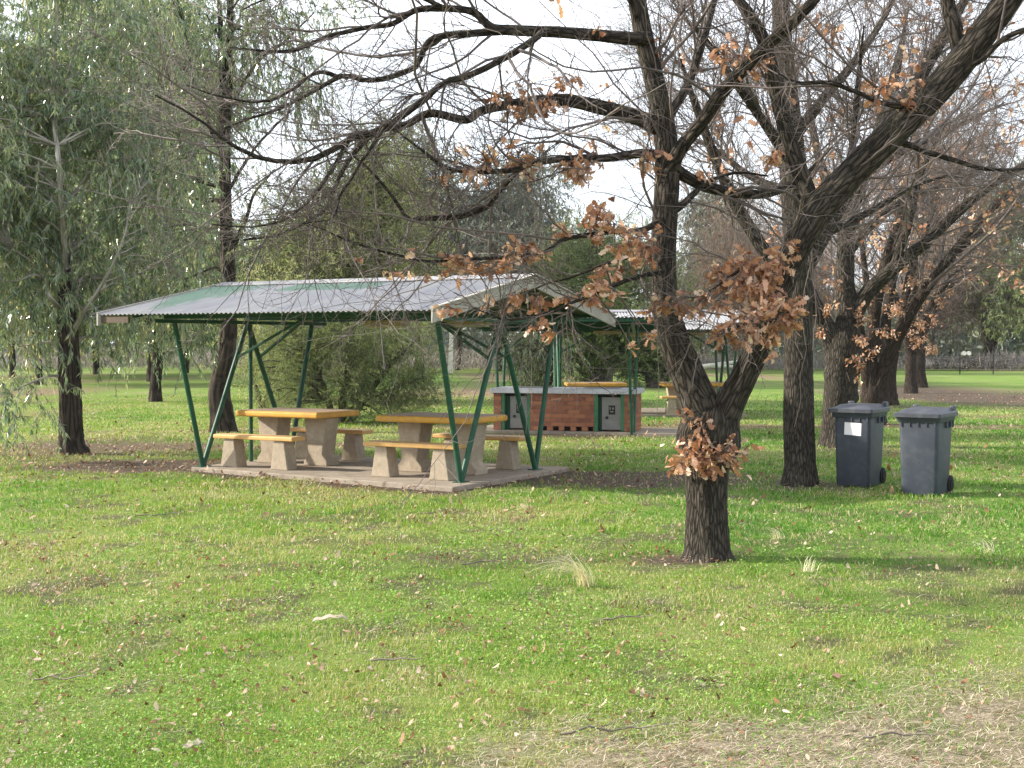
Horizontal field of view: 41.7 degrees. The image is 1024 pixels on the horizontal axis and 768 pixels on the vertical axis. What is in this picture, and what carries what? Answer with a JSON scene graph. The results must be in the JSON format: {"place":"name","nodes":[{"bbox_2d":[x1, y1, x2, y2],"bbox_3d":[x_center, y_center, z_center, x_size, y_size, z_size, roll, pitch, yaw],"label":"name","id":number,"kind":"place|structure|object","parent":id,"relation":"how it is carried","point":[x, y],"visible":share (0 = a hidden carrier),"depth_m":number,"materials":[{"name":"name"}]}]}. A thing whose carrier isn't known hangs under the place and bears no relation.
{"place":"outdoors","nodes":[
{"label":"outdoors","id":0,"kind":"place"},
{"bbox_2d":[0,346,1023,767],"bbox_3d":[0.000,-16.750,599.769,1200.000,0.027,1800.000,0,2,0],"label":"ground","id":1,"kind":"structure","parent":0,"point":[974,386],"depth_m":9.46,"materials":[{"name":"green plant"}]},
{"bbox_2d":[0,0,120,384],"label":"background tree","id":2,"kind":"object","parent":1,"relation":"on","point":[28,254],"visible":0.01,"depth_m":57.20,"materials":[{"name":"green plant"}]},
{"bbox_2d":[30,671,90,680],"bbox_3d":[-2.364,1.543,7.097,0.356,0.048,0.081,0,2,13],"label":"fallen twig","id":3,"kind":"object","parent":1,"relation":"on","point":[54,676],"visible":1,"depth_m":7.10,"materials":[{"name":"grey wood"}]},
{"bbox_2d":[0,176,126,376],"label":"background tree","id":4,"kind":"object","parent":1,"relation":"on","point":[11,367],"visible":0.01,"depth_m":68.52,"materials":[{"name":"green plant"}]},
{"bbox_2d":[0,148,129,374],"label":"background tree","id":5,"kind":"object","parent":1,"relation":"on","point":[96,366],"depth_m":75.24,"materials":[{"name":"green plant"}]},
{"bbox_2d":[0,0,241,459],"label":"gum tree","id":6,"kind":"object","parent":1,"relation":"on","point":[25,130],"visible":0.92,"depth_m":21.57,"materials":[{"name":"green plant"}]},
{"bbox_2d":[32,0,269,401],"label":"gum tree","id":7,"kind":"object","parent":1,"relation":"on","point":[155,391],"visible":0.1,"depth_m":40.54,"materials":[{"name":"green plant"}]},
{"bbox_2d":[135,512,182,515],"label":"fallen twig","id":8,"kind":"object","parent":1,"relation":"on","point":[158,514],"visible":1,"depth_m":13.87,"materials":[{"name":"wood"}]},
{"bbox_2d":[66,0,260,381],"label":"background tree","id":9,"kind":"object","parent":1,"relation":"on","point":[148,369],"visible":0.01,"depth_m":61.84,"materials":[{"name":"green plant"}]},
{"bbox_2d":[134,165,245,372],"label":"background tree","id":10,"kind":"object","parent":1,"relation":"on","point":[187,364],"visible":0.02,"depth_m":79.75,"materials":[{"name":"green plant"}]},
{"bbox_2d":[181,738,204,748],"bbox_3d":[-1.409,1.593,5.955,0.036,0.036,0.120,1,2,38],"label":"bark strip","id":11,"kind":"object","parent":1,"relation":"on","point":[189,745],"visible":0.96,"depth_m":5.94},
{"bbox_2d":[82,0,390,432],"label":"gum tree","id":12,"kind":"object","parent":1,"relation":"on","point":[226,347],"visible":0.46,"depth_m":26.96,"materials":[{"name":"green plant"}]},
{"bbox_2d":[194,174,329,383],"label":"wattle tree","id":13,"kind":"object","parent":1,"relation":"on","point":[252,258],"visible":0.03,"depth_m":56.97,"materials":[{"name":"green plant"}]},
{"bbox_2d":[192,232,364,409],"bbox_3d":[-5.745,-1.204,32.735,3.780,5.168,3.645,-1,2,-35],"label":"wattle bush","id":14,"kind":"object","parent":1,"relation":"on","point":[239,326],"visible":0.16,"depth_m":32.64,"materials":[{"name":"green plant"}]},
{"bbox_2d":[312,614,346,621],"bbox_3d":[-1.175,1.507,8.653,0.220,0.048,0.046,0,2,-6],"label":"bark strip","id":15,"kind":"object","parent":1,"relation":"on","point":[326,617],"visible":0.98,"depth_m":8.65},
{"bbox_2d":[233,271,460,425],"bbox_3d":[-3.856,-0.482,30.470,5.598,4.305,3.798,0,2,0],"label":"wattle bush","id":16,"kind":"object","parent":1,"relation":"on","point":[325,396],"visible":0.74,"depth_m":30.09,"materials":[{"name":"green plant"}]},
{"bbox_2d":[236,95,480,398],"bbox_3d":[-4.816,-4.185,40.952,7.882,9.619,6.778,0,2,0],"label":"she oak","id":17,"kind":"object","parent":1,"relation":"on","point":[348,274],"visible":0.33,"depth_m":39.84,"materials":[{"name":"green plant"}]},
{"bbox_2d":[192,455,568,491],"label":"slab","id":18,"kind":"structure","parent":1,"relation":"on","point":[350,472],"depth_m":17.95,"materials":[{"name":"concrete"}]},
{"bbox_2d":[213,433,304,469],"bbox_3d":[-3.533,0.942,18.742,1.420,0.458,0.290,1,2,30],"label":"picnic bench","id":19,"kind":"object","parent":18,"relation":"on","point":[283,455],"visible":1,"depth_m":18.58,"materials":[{"name":"yellow paint"}]},
{"bbox_2d":[236,407,358,465],"bbox_3d":[-3.092,0.761,19.406,1.490,0.778,1.000,1,2,30],"label":"picnic table","id":20,"kind":"object","parent":18,"relation":"on","point":[321,426],"visible":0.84,"depth_m":19.12,"materials":[{"name":"yellow paint"}]},
{"bbox_2d":[290,427,372,460],"bbox_3d":[-2.743,0.896,20.201,1.420,0.458,0.290,1,2,30],"label":"picnic bench","id":21,"kind":"object","parent":18,"relation":"on","point":[353,448],"visible":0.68,"depth_m":19.92,"materials":[{"name":"concrete"}]},
{"bbox_2d":[97,273,616,482],"bbox_3d":[-2.010,-0.142,18.689,5.382,2.658,4.823,1,2,30],"label":"picnic shelter","id":22,"kind":"object","parent":18,"relation":"on","point":[195,304],"visible":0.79,"depth_m":17.99,"materials":[{"name":"green paint"}]},
{"bbox_2d":[363,440,465,480],"bbox_3d":[-1.265,0.985,17.351,1.420,0.458,0.290,1,2,30],"label":"picnic bench","id":23,"kind":"object","parent":18,"relation":"on","point":[385,463],"visible":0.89,"depth_m":17.23,"materials":[{"name":"concrete"}]},
{"bbox_2d":[376,412,507,475],"bbox_3d":[-0.945,0.802,18.085,1.490,0.778,1.000,1,2,30],"label":"picnic table","id":24,"kind":"object","parent":18,"relation":"on","point":[414,426],"visible":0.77,"depth_m":17.90,"materials":[{"name":"concrete"}]},
{"bbox_2d":[433,433,525,469],"bbox_3d":[-0.439,0.939,18.814,1.420,0.458,0.290,1,2,30],"label":"picnic bench","id":25,"kind":"object","parent":18,"relation":"on","point":[508,456],"visible":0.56,"depth_m":18.51,"materials":[{"name":"concrete"}]},
{"bbox_2d":[371,655,423,661],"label":"fallen twig","id":26,"kind":"object","parent":1,"relation":"on","point":[372,660],"visible":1,"depth_m":7.51,"materials":[{"name":"grey wood"}]},
{"bbox_2d":[347,98,474,370],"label":"background tree","id":27,"kind":"object","parent":1,"relation":"on","point":[423,139],"visible":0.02,"depth_m":82.72,"materials":[{"name":"green plant"}]},
{"bbox_2d":[448,333,452,372],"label":"dead trunk","id":28,"kind":"object","parent":1,"relation":"on","point":[450,358],"visible":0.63,"depth_m":79.87,"materials":[{"name":"white wood"}]},
{"bbox_2d":[415,141,523,369],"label":"background tree","id":29,"kind":"object","parent":1,"relation":"on","point":[458,344],"visible":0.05,"depth_m":87.39,"materials":[{"name":"green plant"}]},
{"bbox_2d":[461,558,509,564],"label":"fallen twig","id":30,"kind":"object","parent":1,"relation":"on","point":[483,561],"visible":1,"depth_m":10.82,"materials":[{"name":"wood"}]},
{"bbox_2d":[438,132,582,371],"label":"background tree","id":31,"kind":"object","parent":1,"relation":"on","point":[482,226],"visible":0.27,"depth_m":81.75,"materials":[{"name":"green plant"}]},
{"bbox_2d":[0,389,1023,767],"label":"leaf litter","id":32,"kind":"object","parent":1,"relation":"on","point":[156,705],"visible":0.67,"depth_m":9.12,"materials":[{"name":"brown plant"}]},
{"bbox_2d":[0,341,1023,370],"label":"undergrowth","id":33,"kind":"object","parent":1,"relation":"on","point":[474,361],"visible":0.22,"depth_m":86.71,"materials":[{"name":"green plant"}]},
{"bbox_2d":[0,265,1023,361],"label":"woods","id":34,"kind":"object","parent":1,"relation":"on","point":[968,345],"visible":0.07,"depth_m":107.43,"materials":[{"name":"green plant"}]},
{"bbox_2d":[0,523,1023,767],"bbox_3d":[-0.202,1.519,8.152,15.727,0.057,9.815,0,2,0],"label":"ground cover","id":35,"kind":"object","parent":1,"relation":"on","point":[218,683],"visible":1,"depth_m":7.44,"materials":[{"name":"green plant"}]},
{"bbox_2d":[1,435,1023,767],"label":"straw","id":36,"kind":"object","parent":1,"relation":"on","point":[993,733],"visible":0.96,"depth_m":6.18,"materials":[{"name":"beige plant"}]},
{"bbox_2d":[448,144,587,341],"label":"background tree","id":37,"kind":"object","parent":1,"relation":"on","point":[561,208],"visible":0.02,"depth_m":89.16,"materials":[{"name":"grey plant"}]},
{"bbox_2d":[17,0,1023,562],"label":"oak tree","id":38,"kind":"object","parent":1,"relation":"on","point":[707,448],"visible":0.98,"depth_m":10.66,"materials":[{"name":"brown plant"}]},
{"bbox_2d":[490,331,591,386],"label":"sapling","id":39,"kind":"object","parent":1,"relation":"on","point":[536,354],"visible":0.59,"depth_m":40.72,"materials":[{"name":"green plant"}]},
{"bbox_2d":[529,551,595,586],"bbox_3d":[0.344,1.357,10.020,0.545,0.268,0.580,0,2,0],"label":"grass tussock","id":40,"kind":"object","parent":1,"relation":"on","point":[583,576],"depth_m":9.95,"materials":[{"name":"beige plant"}]},
{"bbox_2d":[486,425,676,436],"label":"slab","id":41,"kind":"structure","parent":1,"relation":"on","point":[665,432],"depth_m":26.49,"materials":[{"name":"concrete"}]},
{"bbox_2d":[476,316,654,434],"bbox_3d":[1.045,-0.186,27.358,3.900,2.285,4.501,0,2,6],"label":"barbecue shelter","id":42,"kind":"object","parent":41,"relation":"on","point":[600,324],"visible":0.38,"depth_m":26.39,"materials":[{"name":"paint"}]},
{"bbox_2d":[490,386,644,431],"bbox_3d":[1.120,0.488,27.078,2.950,0.848,1.040,0,2,15],"label":"brick barbecue","id":43,"kind":"object","parent":41,"relation":"on","point":[605,411],"visible":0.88,"depth_m":26.62,"materials":[{"name":"red brick"}]},
{"bbox_2d":[510,396,526,427],"bbox_3d":[0.147,0.564,26.945,0.368,0.645,0.055,0,2,15],"label":"door","id":44,"kind":"structure","parent":43,"relation":"in","point":[515,420],"depth_m":26.97,"materials":[{"name":"grey metal"}]},
{"bbox_2d":[602,397,620,429],"bbox_3d":[1.965,0.580,26.443,0.392,0.645,0.055,0,2,15],"label":"door","id":45,"kind":"structure","parent":43,"relation":"in","point":[611,406],"depth_m":26.45,"materials":[{"name":"grey metal"}]},
{"bbox_2d":[544,265,644,386],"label":"acacia tree","id":46,"kind":"object","parent":1,"relation":"on","point":[593,360],"visible":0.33,"depth_m":54.42,"materials":[{"name":"green plant"}]},
{"bbox_2d":[560,719,668,734],"bbox_3d":[0.466,1.577,6.190,0.507,0.036,0.103,0,2,-8],"label":"fallen twig","id":47,"kind":"object","parent":1,"relation":"on","point":[579,729],"visible":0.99,"depth_m":6.16,"materials":[{"name":"wood"}]},
{"bbox_2d":[529,198,707,381],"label":"cypress tree","id":48,"kind":"object","parent":1,"relation":"on","point":[580,258],"visible":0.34,"depth_m":60.88,"materials":[{"name":"green plant"}]},
{"bbox_2d":[600,613,653,619],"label":"fallen twig","id":49,"kind":"object","parent":1,"relation":"on","point":[622,616],"visible":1,"depth_m":8.66,"materials":[{"name":"grey wood"}]},
{"bbox_2d":[584,298,717,388],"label":"dark bush","id":50,"kind":"object","parent":1,"relation":"on","point":[648,362],"visible":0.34,"depth_m":53.50,"materials":[{"name":"green plant"}]},
{"bbox_2d":[335,0,1023,486],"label":"oak tree","id":51,"kind":"object","parent":1,"relation":"on","point":[799,446],"visible":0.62,"depth_m":16.84,"materials":[{"name":"brown plant"}]},
{"bbox_2d":[631,162,752,353],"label":"background tree","id":52,"kind":"object","parent":1,"relation":"on","point":[705,213],"visible":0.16,"depth_m":98.38,"materials":[{"name":"grey plant"}]},
{"bbox_2d":[641,408,746,416],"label":"slab","id":53,"kind":"structure","parent":1,"relation":"on","point":[651,412],"depth_m":33.19,"materials":[{"name":"concrete"}]},
{"bbox_2d":[564,382,626,386],"bbox_3d":[2.068,0.348,33.402,1.490,0.778,1.000,0,2,-1],"label":"picnic table","id":54,"kind":"object","parent":53,"relation":"on","point":[601,384],"visible":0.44,"depth_m":32.90,"materials":[{"name":"wood"}]},
{"bbox_2d":[533,310,752,393],"bbox_3d":[3.311,-0.565,34.299,5.382,2.658,4.823,0,2,-1],"label":"picnic shelter","id":55,"kind":"object","parent":53,"relation":"on","point":[557,355],"visible":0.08,"depth_m":34.00,"materials":[{"name":"white paint"}]},
{"bbox_2d":[660,396,676,413],"bbox_3d":[4.349,0.523,32.903,1.420,0.458,0.290,0,2,-1],"label":"picnic bench","id":56,"kind":"object","parent":53,"relation":"on","point":[670,405],"visible":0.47,"depth_m":32.78,"materials":[{"name":"concrete"}]},
{"bbox_2d":[659,382,723,412],"bbox_3d":[4.468,0.346,33.450,1.490,0.778,1.000,0,2,-1],"label":"picnic table","id":57,"kind":"object","parent":53,"relation":"on","point":[670,391],"visible":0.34,"depth_m":33.28,"materials":[{"name":"concrete"}]},
{"bbox_2d":[702,360,736,368],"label":"fallen log","id":58,"kind":"object","parent":1,"relation":"on","point":[709,365],"visible":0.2,"depth_m":81.97,"materials":[{"name":"white wood"}]},
{"bbox_2d":[684,200,783,350],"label":"background tree","id":59,"kind":"object","parent":1,"relation":"on","point":[717,262],"visible":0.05,"depth_m":94.26,"materials":[{"name":"green plant"}]},
{"bbox_2d":[676,150,834,365],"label":"bare shrub","id":60,"kind":"object","parent":1,"relation":"on","point":[749,245],"visible":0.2,"depth_m":77.25,"materials":[{"name":"brown plant"}]},
{"bbox_2d":[766,525,784,539],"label":"grass tussock","id":61,"kind":"object","parent":1,"relation":"on","point":[774,536],"depth_m":12.32,"materials":[{"name":"beige plant"}]},
{"bbox_2d":[795,555,820,571],"bbox_3d":[2.382,1.407,10.623,0.243,0.129,0.200,-1,2,-25],"label":"grass tussock","id":62,"kind":"object","parent":1,"relation":"on","point":[812,567],"depth_m":10.57,"materials":[{"name":"beige plant"}]},
{"bbox_2d":[732,215,896,355],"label":"bare shrub","id":63,"kind":"object","parent":1,"relation":"on","point":[820,289],"visible":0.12,"depth_m":86.57,"materials":[{"name":"brown plant"}]},
{"bbox_2d":[832,672,840,678],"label":"leaf","id":64,"kind":"object","parent":1,"relation":"on","point":[836,675],"visible":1,"depth_m":7.16,"materials":[{"name":"beige plant"}]},
{"bbox_2d":[683,0,1023,447],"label":"oak tree","id":65,"kind":"object","parent":1,"relation":"on","point":[842,341],"visible":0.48,"depth_m":23.04,"materials":[{"name":"brown plant"}]},
{"bbox_2d":[829,401,889,486],"bbox_3d":[4.397,0.752,17.008,0.570,1.045,0.711,1,2,34],"label":"wheelie bin","id":66,"kind":"object","parent":1,"relation":"on","point":[859,428],"visible":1,"depth_m":16.80,"materials":[{"name":"grey plastic"}]},
{"bbox_2d":[708,1,1023,424],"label":"oak tree","id":67,"kind":"object","parent":1,"relation":"on","point":[875,373],"visible":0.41,"depth_m":29.35,"materials":[{"name":"brown plant"}]},
{"bbox_2d":[728,53,1023,405],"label":"oak tree","id":68,"kind":"object","parent":1,"relation":"on","point":[890,394],"visible":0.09,"depth_m":38.62,"materials":[{"name":"brown plant"}]},
{"bbox_2d":[738,74,1023,387],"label":"oak tree","id":69,"kind":"object","parent":1,"relation":"on","point":[921,379],"visible":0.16,"depth_m":53.83,"materials":[{"name":"brown plant"}]},
{"bbox_2d":[863,725,941,738],"bbox_3d":[1.758,1.575,6.077,0.350,0.046,0.070,0,2,0],"label":"fallen twig","id":70,"kind":"object","parent":1,"relation":"on","point":[885,733],"visible":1,"depth_m":6.06,"materials":[{"name":"brown wood"}]},
{"bbox_2d":[822,164,1023,393],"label":"oak tree","id":71,"kind":"object","parent":1,"relation":"on","point":[910,385],"visible":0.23,"depth_m":47.80,"materials":[{"name":"brown plant"}]},
{"bbox_2d":[893,404,957,495],"bbox_3d":[4.932,0.782,16.023,0.570,1.045,0.711,1,2,36],"label":"wheelie bin","id":72,"kind":"object","parent":1,"relation":"on","point":[925,439],"visible":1,"depth_m":15.82,"materials":[{"name":"grey plastic"}]},
{"bbox_2d":[893,288,977,358],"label":"background tree","id":73,"kind":"object","parent":1,"relation":"on","point":[940,338],"depth_m":115.61,"materials":[{"name":"green plant"}]},
{"bbox_2d":[896,267,976,358],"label":"bare shrub","id":74,"kind":"object","parent":1,"relation":"on","point":[945,326],"depth_m":111.57,"materials":[{"name":"brown plant"}]},
{"bbox_2d":[866,217,1011,367],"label":"bare shrub","id":75,"kind":"object","parent":1,"relation":"on","point":[939,316],"visible":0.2,"depth_m":94.96,"materials":[{"name":"brown plant"}]},
{"bbox_2d":[898,351,1019,369],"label":"branch heap","id":76,"kind":"object","parent":1,"relation":"on","point":[964,354],"visible":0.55,"depth_m":85.43,"materials":[{"name":"brown plant"}]},
{"bbox_2d":[924,354,993,373],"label":"wire fence","id":77,"kind":"object","parent":1,"relation":"on","point":[960,363],"visible":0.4,"depth_m":75.98,"materials":[{"name":"grey metal"}]},
{"bbox_2d":[932,189,1023,358],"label":"background tree","id":78,"kind":"object","parent":1,"relation":"on","point":[989,342],"visible":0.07,"depth_m":99.61,"materials":[{"name":"green plant"}]},
{"bbox_2d":[968,540,1000,554],"bbox_3d":[3.984,1.375,11.497,0.335,0.139,0.380,0,2,0],"label":"grass tussock","id":79,"kind":"object","parent":1,"relation":"on","point":[985,547],"depth_m":11.44,"materials":[{"name":"beige plant"}]},
{"bbox_2d":[955,157,1023,354],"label":"background tree","id":80,"kind":"object","parent":1,"relation":"on","point":[1016,310],"visible":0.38,"depth_m":92.06,"materials":[{"name":"green plant"}]},
{"bbox_2d":[0,0,1023,342],"label":"sky","id":81,"kind":"structure","parent":0,"point":[609,174],"materials":[{"name":"white"}]},
{"bbox_2d":[517,503,532,509],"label":"grass tussock","id":82,"kind":"object","parent":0,"point":[525,507],"depth_m":14.54,"materials":[{"name":"beige plant"}]}
]}

